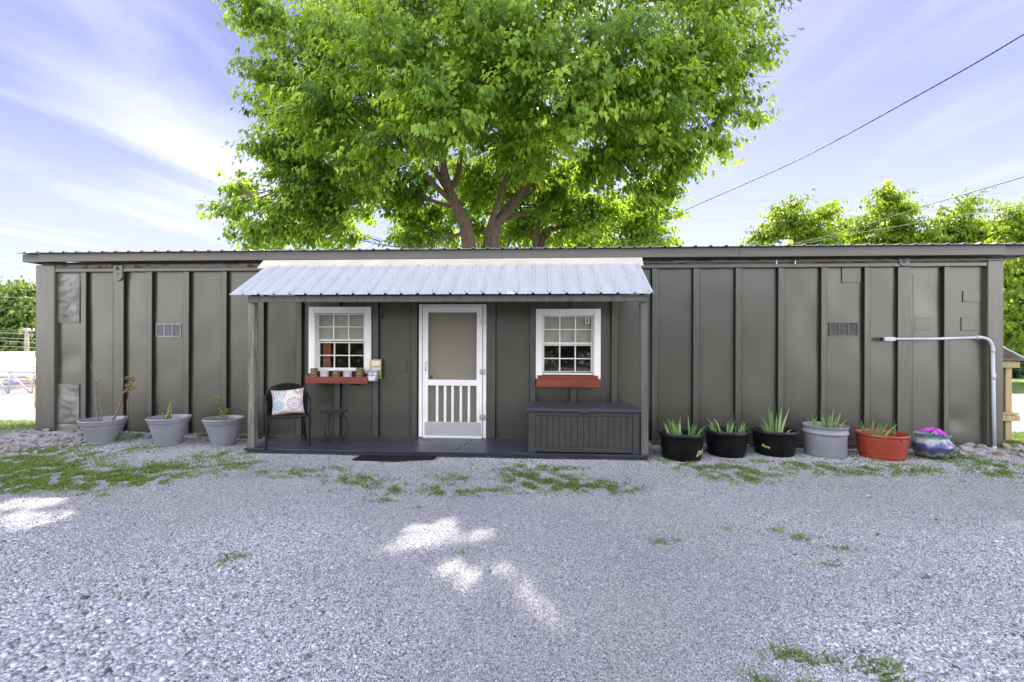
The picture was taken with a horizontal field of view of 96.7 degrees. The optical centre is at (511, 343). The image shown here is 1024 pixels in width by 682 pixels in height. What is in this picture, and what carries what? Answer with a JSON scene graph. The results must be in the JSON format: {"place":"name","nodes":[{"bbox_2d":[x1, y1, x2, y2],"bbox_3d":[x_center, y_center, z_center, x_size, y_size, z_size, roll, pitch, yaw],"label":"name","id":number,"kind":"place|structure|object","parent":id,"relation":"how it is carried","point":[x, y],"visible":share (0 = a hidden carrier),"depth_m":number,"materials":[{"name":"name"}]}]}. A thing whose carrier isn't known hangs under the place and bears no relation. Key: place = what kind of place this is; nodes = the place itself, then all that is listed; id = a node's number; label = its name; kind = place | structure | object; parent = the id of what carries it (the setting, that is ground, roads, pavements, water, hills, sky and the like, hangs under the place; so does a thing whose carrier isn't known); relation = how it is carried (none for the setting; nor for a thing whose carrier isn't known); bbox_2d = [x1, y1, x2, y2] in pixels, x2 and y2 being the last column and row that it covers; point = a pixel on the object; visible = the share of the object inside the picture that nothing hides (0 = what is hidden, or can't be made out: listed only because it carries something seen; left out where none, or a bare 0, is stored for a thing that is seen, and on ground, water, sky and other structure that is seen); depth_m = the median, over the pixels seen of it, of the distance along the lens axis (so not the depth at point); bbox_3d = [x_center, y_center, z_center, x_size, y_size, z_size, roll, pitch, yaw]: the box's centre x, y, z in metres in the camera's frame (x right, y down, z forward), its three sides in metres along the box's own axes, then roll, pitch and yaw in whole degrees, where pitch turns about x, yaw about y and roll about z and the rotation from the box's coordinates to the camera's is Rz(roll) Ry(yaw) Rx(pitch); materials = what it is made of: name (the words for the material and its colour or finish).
{"place":"outdoors","nodes":[
{"label":"outdoors","id":0,"kind":"place"},
{"bbox_2d":[0,361,1023,681],"bbox_3d":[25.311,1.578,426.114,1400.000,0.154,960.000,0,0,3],"label":"ground","id":1,"kind":"structure","parent":0,"point":[18,405],"depth_m":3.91,"materials":[{"name":"grey gravel"}]},
{"bbox_2d":[6,452,19,457],"bbox_3d":[-6.490,1.466,5.925,0.122,0.077,0.072,2,11,-34],"label":"rock","id":2,"kind":"object","parent":1,"relation":"on","point":[12,454],"visible":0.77,"depth_m":5.90,"materials":[{"name":"stone"}]},
{"bbox_2d":[0,366,35,381],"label":"pipe fence","id":3,"kind":"object","parent":1,"relation":"on","point":[16,368],"visible":0.38,"depth_m":16.18,"materials":[{"name":"metal"}]},
{"bbox_2d":[2,375,28,377],"bbox_3d":[-18.143,1.236,16.451,0.232,0.142,0.986,0,0,34],"label":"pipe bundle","id":4,"kind":"object","parent":3,"relation":"attached to","point":[23,376],"visible":0.47,"depth_m":16.69,"materials":[{"name":"metal"}]},
{"bbox_2d":[0,275,35,351],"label":"broadleaf tree","id":5,"kind":"object","parent":1,"relation":"on","point":[17,307],"visible":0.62,"depth_m":40.63,"materials":[{"name":"green plant"}]},
{"bbox_2d":[0,370,35,392],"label":"yard gate","id":6,"kind":"structure","parent":1,"relation":"on","point":[16,381],"depth_m":13.21,"materials":[{"name":"metal"}]},
{"bbox_2d":[0,351,35,361],"bbox_3d":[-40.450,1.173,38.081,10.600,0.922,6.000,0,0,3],"label":"shed","id":7,"kind":"structure","parent":1,"relation":"on","point":[19,356],"depth_m":36.84,"materials":[{"name":"white"}]},
{"bbox_2d":[2,384,33,387],"bbox_3d":[-16.472,1.468,15.149,1.176,0.153,0.305,0,0,-38],"label":"pipe bundle","id":8,"kind":"object","parent":1,"relation":"on","point":[12,386],"visible":0.23,"depth_m":15.09,"materials":[{"name":"white wood"}]},
{"bbox_2d":[2,382,34,384],"bbox_3d":[-16.687,1.380,15.450,1.356,0.142,0.330,0,0,-30],"label":"pipe bundle","id":9,"kind":"object","parent":1,"relation":"on","point":[25,383],"visible":0.14,"depth_m":15.40,"materials":[{"name":"metal"}]},
{"bbox_2d":[3,378,35,381],"bbox_3d":[-17.016,1.287,15.849,0.225,0.136,0.978,0,0,33],"label":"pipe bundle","id":10,"kind":"object","parent":1,"relation":"on","point":[26,379],"visible":0.53,"depth_m":15.81,"materials":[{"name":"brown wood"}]},
{"bbox_2d":[16,444,24,448],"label":"rock","id":11,"kind":"object","parent":1,"relation":"on","point":[19,446],"visible":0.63,"depth_m":6.33,"materials":[{"name":"stone"}]},
{"bbox_2d":[18,328,34,351],"bbox_3d":[-42.660,0.041,40.000,1.500,2.750,0.400,0,0,3],"label":"utility pole","id":12,"kind":"object","parent":1,"relation":"on","point":[26,331],"visible":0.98,"depth_m":39.92,"materials":[{"name":"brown wood"}]},
{"bbox_2d":[34,384,35,405],"bbox_3d":[-11.059,1.260,10.580,0.055,0.711,0.055,0,0,3],"label":"wooden bollard","id":13,"kind":"object","parent":1,"relation":"on","point":[34,394],"visible":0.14,"depth_m":10.55,"materials":[{"name":"beige wood"}]},
{"bbox_2d":[31,434,39,438],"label":"rock","id":14,"kind":"object","parent":1,"relation":"on","point":[35,436],"visible":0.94,"depth_m":6.88,"materials":[{"name":"stone"}]},
{"bbox_2d":[40,443,50,447],"bbox_3d":[-6.616,1.462,6.451,0.065,0.069,0.110,-5,10,36],"label":"rock","id":15,"kind":"object","parent":1,"relation":"on","point":[45,445],"visible":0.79,"depth_m":6.44,"materials":[{"name":"stone"}]},
{"bbox_2d":[51,438,59,442],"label":"rock","id":16,"kind":"object","parent":1,"relation":"on","point":[55,440],"visible":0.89,"depth_m":6.70,"materials":[{"name":"stone"}]},
{"bbox_2d":[76,416,128,444],"bbox_3d":[-6.008,1.288,6.690,0.573,0.356,0.573,0,0,37],"label":"flower pot","id":17,"kind":"object","parent":1,"relation":"on","point":[107,430],"visible":0.97,"depth_m":6.55,"materials":[{"name":"grey plastic"}]},
{"bbox_2d":[90,363,139,420],"bbox_3d":[-5.862,0.747,6.678,0.724,0.940,0.182,0,0,3],"label":"bare stem plant","id":18,"kind":"object","parent":17,"relation":"on","point":[127,385],"visible":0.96,"depth_m":6.68,"materials":[{"name":"brown plant"}]},
{"bbox_2d":[145,414,191,446],"bbox_3d":[-4.995,1.274,6.626,0.551,0.406,0.551,0,0,1],"label":"flower pot","id":19,"kind":"object","parent":1,"relation":"on","point":[165,432],"visible":0.99,"depth_m":6.48,"materials":[{"name":"grey plastic"}]},
{"bbox_2d":[162,400,177,418],"bbox_3d":[-4.917,0.967,6.593,0.382,0.377,0.099,0,0,3],"label":"snake plant","id":20,"kind":"object","parent":19,"relation":"on","point":[169,414],"visible":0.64,"depth_m":6.63,"materials":[{"name":"green plant"}]},
{"bbox_2d":[202,415,244,446],"bbox_3d":[-4.203,1.288,6.634,0.538,0.404,0.538,0,0,44],"label":"flower pot","id":21,"kind":"object","parent":1,"relation":"on","point":[220,433],"visible":0.97,"depth_m":6.49,"materials":[{"name":"grey plastic"}]},
{"bbox_2d":[212,395,234,425],"bbox_3d":[-4.195,0.973,6.640,0.495,0.421,0.469,0,0,22],"label":"weed stem","id":22,"kind":"object","parent":21,"relation":"on","point":[227,411],"visible":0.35,"depth_m":6.63,"materials":[{"name":"green plant"}]},
{"bbox_2d":[352,455,436,461],"bbox_3d":[-1.510,1.484,5.859,1.039,0.014,0.262,0,0,3],"label":"doormat","id":23,"kind":"object","parent":1,"relation":"on","point":[392,458],"visible":1,"depth_m":5.83,"materials":[{"name":"rubber"}]},
{"bbox_2d":[229,257,653,460],"bbox_3d":[-1.008,0.138,6.397,5.770,2.777,0.993,0,0,3],"label":"porch","id":24,"kind":"object","parent":1,"relation":"on","point":[299,279],"visible":0.95,"depth_m":6.18,"materials":[{"name":"paint"}]},
{"bbox_2d":[264,383,310,449],"bbox_3d":[-3.162,1.001,6.410,0.582,0.843,0.635,0,0,-29],"label":"wicker armchair","id":25,"kind":"object","parent":24,"relation":"on","point":[268,404],"visible":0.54,"depth_m":6.46,"materials":[{"name":"black wicker"}]},
{"bbox_2d":[271,388,304,414],"bbox_3d":[-3.149,0.825,6.392,0.424,0.364,0.155,-4,-13,-17],"label":"pillow","id":26,"kind":"object","parent":25,"relation":"on","point":[287,401],"visible":0.99,"depth_m":6.33,"materials":[{"name":"multicoloured fabric"}]},
{"bbox_2d":[319,409,347,447],"bbox_3d":[-2.491,1.181,6.362,0.376,0.484,0.380,0,0,21],"label":"side table","id":27,"kind":"object","parent":24,"relation":"on","point":[331,411],"visible":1,"depth_m":6.34,"materials":[{"name":"black metal"}]},
{"bbox_2d":[380,302,384,317],"bbox_3d":[-1.738,-0.456,6.086,0.062,0.240,0.067,0,0,3],"label":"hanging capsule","id":28,"kind":"object","parent":24,"relation":"hanging from","point":[382,309],"visible":0.99,"depth_m":6.06,"materials":[{"name":"metal"}]},
{"bbox_2d":[527,402,640,453],"bbox_3d":[0.950,1.140,6.223,1.479,0.586,0.673,0,0,3],"label":"storage box","id":29,"kind":"object","parent":24,"relation":"on","point":[599,427],"visible":1,"depth_m":5.93,"materials":[{"name":"plastic"}]},
{"bbox_2d":[195,0,804,249],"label":"shade tree","id":30,"kind":"object","parent":1,"relation":"on","point":[481,75],"visible":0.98,"depth_m":9.70,"materials":[{"name":"green plant"}]},
{"bbox_2d":[662,34,1023,220],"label":"power line","id":31,"kind":"object","parent":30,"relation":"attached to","point":[876,118],"visible":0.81,"depth_m":8.78,"materials":[{"name":"black rubber"}]},
{"bbox_2d":[0,419,1023,681],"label":"grass","id":32,"kind":"structure","parent":1,"relation":"on","point":[66,467],"depth_m":5.24,"materials":[{"name":"green plant"}]},
{"bbox_2d":[17,242,1023,448],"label":"metal building","id":33,"kind":"structure","parent":1,"relation":"on","point":[745,334],"depth_m":6.83,"materials":[{"name":"paint"}]},
{"bbox_2d":[305,373,370,383],"bbox_3d":[-2.628,0.530,6.892,0.960,0.145,0.149,0,0,3],"label":"window box","id":34,"kind":"object","parent":33,"relation":"attached to","point":[353,379],"visible":0.83,"depth_m":6.82,"materials":[{"name":"red wood"}]},
{"bbox_2d":[310,368,317,376],"bbox_3d":[-3.005,0.482,6.910,0.109,0.204,0.108,0,0,3],"label":"bark pot","id":35,"kind":"object","parent":34,"relation":"in","point":[313,371],"visible":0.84,"depth_m":6.87,"materials":[{"name":"brown wood"}]},
{"bbox_2d":[320,371,328,376],"bbox_3d":[-2.844,0.506,6.901,0.131,0.158,0.132,0,0,3],"label":"ceramic pot","id":36,"kind":"object","parent":34,"relation":"on","point":[324,373],"visible":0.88,"depth_m":6.86,"materials":[{"name":"white ceramic"}]},
{"bbox_2d":[333,370,339,376],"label":"bark pot","id":37,"kind":"object","parent":34,"relation":"in","point":[336,373],"visible":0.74,"depth_m":6.85,"materials":[{"name":"brown wood"}]},
{"bbox_2d":[343,371,351,376],"bbox_3d":[-2.487,0.509,6.880,0.131,0.155,0.132,0,0,3],"label":"ceramic pot","id":38,"kind":"object","parent":34,"relation":"on","point":[347,373],"visible":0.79,"depth_m":6.83,"materials":[{"name":"white ceramic"}]},
{"bbox_2d":[356,368,363,376],"bbox_3d":[-2.295,0.480,6.868,0.112,0.214,0.113,0,0,3],"label":"bark pot","id":39,"kind":"object","parent":34,"relation":"in","point":[359,372],"visible":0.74,"depth_m":6.82,"materials":[{"name":"brown wood"}]},
{"bbox_2d":[309,307,371,372],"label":"window","id":40,"kind":"structure","parent":33,"relation":"in","point":[352,333],"depth_m":7.06,"materials":[{"name":"white paint"}]},
{"bbox_2d":[367,368,378,381],"bbox_3d":[-2.088,0.475,6.846,0.180,0.195,0.180,0,0,3],"label":"metal bucket","id":41,"kind":"object","parent":33,"relation":"hanging from","point":[372,376],"visible":1,"depth_m":6.78,"materials":[{"name":"white metal"}]},
{"bbox_2d":[370,359,380,378],"bbox_3d":[-2.074,0.395,6.930,0.171,0.298,0.033,0,0,3],"label":"wooden rack","id":42,"kind":"object","parent":33,"relation":"attached to","point":[375,364],"visible":0.81,"depth_m":6.92,"materials":[{"name":"beige wood"}]},
{"bbox_2d":[423,306,484,437],"bbox_3d":[-0.878,0.444,6.866,0.952,2.001,0.067,0,0,3],"label":"screen door","id":43,"kind":"structure","parent":33,"relation":"in","point":[452,429],"depth_m":6.87,"materials":[{"name":"white paint"}]},
{"bbox_2d":[428,312,482,435],"bbox_3d":[-0.896,0.429,6.975,0.969,1.975,0.060,0,0,3],"label":"inner door","id":44,"kind":"structure","parent":33,"relation":"in","point":[452,336],"depth_m":6.96,"materials":[{"name":"white wood"}]},
{"bbox_2d":[536,375,600,386],"bbox_3d":[0.823,0.558,6.687,0.932,0.159,0.149,0,0,3],"label":"window box","id":45,"kind":"object","parent":33,"relation":"attached to","point":[564,381],"visible":1,"depth_m":6.63,"materials":[{"name":"red wood"}]},
{"bbox_2d":[536,309,600,378],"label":"window","id":46,"kind":"structure","parent":33,"relation":"in","point":[567,340],"depth_m":6.85,"materials":[{"name":"white paint"}]},
{"bbox_2d":[880,336,996,448],"bbox_3d":[6.026,0.707,6.431,1.552,1.628,0.056,0,0,3],"label":"electrical conduit","id":47,"kind":"object","parent":33,"relation":"attached to","point":[993,389],"visible":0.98,"depth_m":6.38,"materials":[{"name":"grey plastic"}]},
{"bbox_2d":[659,427,704,461],"bbox_3d":[2.228,1.335,5.984,0.567,0.357,0.567,0,0,3],"label":"plastic tub","id":48,"kind":"object","parent":1,"relation":"on","point":[684,446],"visible":0.9,"depth_m":5.77,"materials":[{"name":"plastic"}]},
{"bbox_2d":[663,415,705,434],"bbox_3d":[2.216,1.073,5.964,0.496,0.337,0.507,0,0,3],"label":"iris plant","id":49,"kind":"object","parent":48,"relation":"on","point":[673,429],"visible":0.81,"depth_m":5.98,"materials":[{"name":"green plant"}]},
{"bbox_2d":[704,425,749,458],"bbox_3d":[2.910,1.340,6.176,0.561,0.348,0.561,0,0,3],"label":"plastic tub","id":50,"kind":"object","parent":1,"relation":"on","point":[723,444],"visible":0.88,"depth_m":5.97,"materials":[{"name":"plastic"}]},
{"bbox_2d":[706,413,746,432],"bbox_3d":[2.922,1.099,6.195,0.529,0.306,0.614,0,0,20],"label":"iris plant","id":51,"kind":"object","parent":50,"relation":"on","point":[713,427],"visible":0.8,"depth_m":6.17,"materials":[{"name":"green plant"}]},
{"bbox_2d":[751,425,798,457],"bbox_3d":[3.594,1.345,6.232,0.570,0.346,0.570,0,0,3],"label":"plastic tub","id":52,"kind":"object","parent":1,"relation":"on","point":[776,444],"visible":0.92,"depth_m":6.03,"materials":[{"name":"plastic"}]},
{"bbox_2d":[759,401,791,432],"bbox_3d":[3.585,1.023,6.231,0.460,0.469,0.110,0,0,3],"label":"iris plant","id":53,"kind":"object","parent":52,"relation":"on","point":[770,428],"visible":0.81,"depth_m":6.23,"materials":[{"name":"green plant"}]},
{"bbox_2d":[802,421,849,458],"bbox_3d":[4.251,1.315,6.178,0.533,0.415,0.533,0,0,3],"label":"plastic tub","id":54,"kind":"object","parent":1,"relation":"on","point":[827,443],"visible":0.93,"depth_m":5.98,"materials":[{"name":"grey plastic"}]},
{"bbox_2d":[804,406,847,427],"bbox_3d":[4.247,1.025,6.152,0.441,0.337,0.408,0,0,-16],"label":"iris plant","id":55,"kind":"object","parent":54,"relation":"on","point":[827,425],"visible":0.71,"depth_m":6.17,"materials":[{"name":"green plant"}]},
{"bbox_2d":[854,428,910,461],"bbox_3d":[4.935,1.358,6.074,0.584,0.332,0.584,0,0,3],"label":"plastic tub","id":56,"kind":"object","parent":1,"relation":"on","point":[885,448],"visible":0.98,"depth_m":5.88,"materials":[{"name":"plastic"}]},
{"bbox_2d":[857,418,897,436],"bbox_3d":[4.876,1.135,6.085,0.520,0.283,0.091,0,0,3],"label":"iris plant","id":57,"kind":"object","parent":56,"relation":"on","point":[881,433],"visible":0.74,"depth_m":6.07,"materials":[{"name":"green plant"}]},
{"bbox_2d":[911,431,954,459],"bbox_3d":[5.576,1.360,6.035,0.434,0.328,0.434,0,0,3],"label":"glazed pot","id":58,"kind":"object","parent":1,"relation":"on","point":[935,447],"visible":0.94,"depth_m":5.90,"materials":[{"name":"ceramic"}]},
{"bbox_2d":[919,427,947,438],"bbox_3d":[5.549,1.185,6.016,0.339,0.139,0.308,0,0,3],"label":"petunia","id":59,"kind":"object","parent":58,"relation":"on","point":[936,430],"visible":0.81,"depth_m":6.01,"materials":[{"name":"pink plant"}]},
{"bbox_2d":[959,445,973,452],"bbox_3d":[6.207,1.459,6.231,0.173,0.106,0.102,0,0,1],"label":"rock","id":60,"kind":"object","parent":1,"relation":"on","point":[968,449],"visible":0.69,"depth_m":6.20,"materials":[{"name":"stone"}]},
{"bbox_2d":[961,442,975,447],"bbox_3d":[6.421,1.462,6.404,0.097,0.117,0.184,-19,-11,-15],"label":"rock","id":61,"kind":"object","parent":1,"relation":"on","point":[971,445],"visible":0.59,"depth_m":6.37,"materials":[{"name":"stone"}]},
{"bbox_2d":[972,451,985,456],"bbox_3d":[6.245,1.498,6.092,0.158,0.100,0.083,-8,8,26],"label":"rock","id":62,"kind":"object","parent":1,"relation":"on","point":[980,454],"visible":0.9,"depth_m":6.07,"materials":[{"name":"stone"}]},
{"bbox_2d":[973,448,986,454],"bbox_3d":[6.364,1.483,6.188,0.151,0.103,0.118,0,0,21],"label":"rock","id":63,"kind":"object","parent":1,"relation":"on","point":[980,449],"visible":0.57,"depth_m":6.18,"materials":[{"name":"stone"}]},
{"bbox_2d":[977,444,989,449],"bbox_3d":[6.596,1.457,6.359,0.110,0.095,0.141,0,0,9],"label":"rock","id":64,"kind":"object","parent":1,"relation":"on","point":[983,446],"visible":0.84,"depth_m":6.34,"materials":[{"name":"stone"}]},
{"bbox_2d":[992,451,1004,455],"bbox_3d":[6.539,1.491,6.123,0.187,0.093,0.084,0,0,-15],"label":"rock","id":65,"kind":"object","parent":1,"relation":"on","point":[999,453],"visible":0.97,"depth_m":6.10,"materials":[{"name":"beige stone"}]},
{"bbox_2d":[1004,446,1011,450],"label":"rock","id":66,"kind":"object","parent":1,"relation":"on","point":[1007,448],"visible":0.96,"depth_m":6.27,"materials":[{"name":"stone"}]},
{"bbox_2d":[1003,346,1023,440],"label":"utility shelter","id":67,"kind":"object","parent":1,"relation":"on","point":[1009,416],"visible":0.2,"depth_m":6.85,"materials":[{"name":"brown wood"}]},
{"bbox_2d":[1011,447,1019,451],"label":"rock","id":68,"kind":"object","parent":1,"relation":"on","point":[1016,449],"visible":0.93,"depth_m":6.22,"materials":[{"name":"stone"}]},
{"bbox_2d":[1012,377,1023,392],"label":"verge","id":69,"kind":"structure","parent":1,"relation":"on","point":[1017,385],"depth_m":17.18,"materials":[{"name":"green plant"}]},
{"bbox_2d":[738,188,870,245],"bbox_3d":[13.380,-2.837,21.977,5.867,9.087,3.786,0,0,3],"label":"maple tree","id":70,"kind":"object","parent":69,"relation":"on","point":[786,220],"visible":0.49,"depth_m":21.58,"materials":[{"name":"green plant"}]},
{"bbox_2d":[827,214,872,244],"bbox_3d":[18.413,-2.677,24.978,4.329,8.798,3.551,0,0,-8],"label":"maple tree","id":71,"kind":"object","parent":69,"relation":"on","point":[841,225],"visible":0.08,"depth_m":24.76,"materials":[{"name":"green plant"}]},
{"bbox_2d":[837,179,941,244],"bbox_3d":[18.136,-3.142,22.197,5.492,9.706,3.924,0,0,3],"label":"maple tree","id":72,"kind":"object","parent":69,"relation":"on","point":[890,202],"visible":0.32,"depth_m":21.64,"materials":[{"name":"green plant"}]},
{"bbox_2d":[903,187,1004,275],"bbox_3d":[21.024,-2.746,20.913,5.398,8.940,3.584,0,0,3],"label":"maple tree","id":73,"kind":"object","parent":69,"relation":"on","point":[957,230],"visible":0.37,"depth_m":20.57,"materials":[{"name":"green plant"}]},
{"bbox_2d":[980,195,1023,355],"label":"maple tree","id":74,"kind":"object","parent":69,"relation":"on","point":[1008,229],"visible":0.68,"depth_m":16.92,"materials":[{"name":"green plant"}]},
{"bbox_2d":[1003,352,1023,378],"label":"shrub","id":75,"kind":"object","parent":69,"relation":"on","point":[1019,371],"visible":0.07,"depth_m":21.03,"materials":[{"name":"green plant"}]},
{"bbox_2d":[1005,346,1023,374],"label":"shrub","id":76,"kind":"object","parent":69,"relation":"on","point":[1022,365],"visible":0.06,"depth_m":21.22,"materials":[{"name":"green plant"}]},
{"bbox_2d":[1014,444,1023,452],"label":"rock","id":77,"kind":"object","parent":1,"relation":"on","point":[1020,446],"visible":0.7,"depth_m":6.23,"materials":[{"name":"stone"}]},
{"bbox_2d":[0,0,1023,292],"label":"sky","id":78,"kind":"structure","parent":0,"point":[116,117],"materials":[{"name":"blue"}]},
{"bbox_2d":[664,207,1016,220],"bbox_3d":[22.835,-8.571,30.000,27.470,1.096,0.022,0,0,0],"label":"power line","id":79,"kind":"object","parent":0,"point":[764,218],"visible":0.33,"depth_m":29.99,"materials":[{"name":"black rubber"}]},
{"bbox_2d":[691,192,1023,201],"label":"power line","id":80,"kind":"object","parent":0,"point":[848,198],"visible":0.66,"depth_m":29.99,"materials":[{"name":"black rubber"}]},
{"bbox_2d":[793,176,1023,243],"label":"power line","id":81,"kind":"object","parent":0,"point":[923,206],"visible":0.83,"depth_m":10.57,"materials":[{"name":"black rubber"}]},
{"bbox_2d":[798,204,1023,244],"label":"power line","id":82,"kind":"object","parent":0,"point":[925,221],"visible":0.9,"depth_m":11.93,"materials":[{"name":"black rubber"}]}
]}

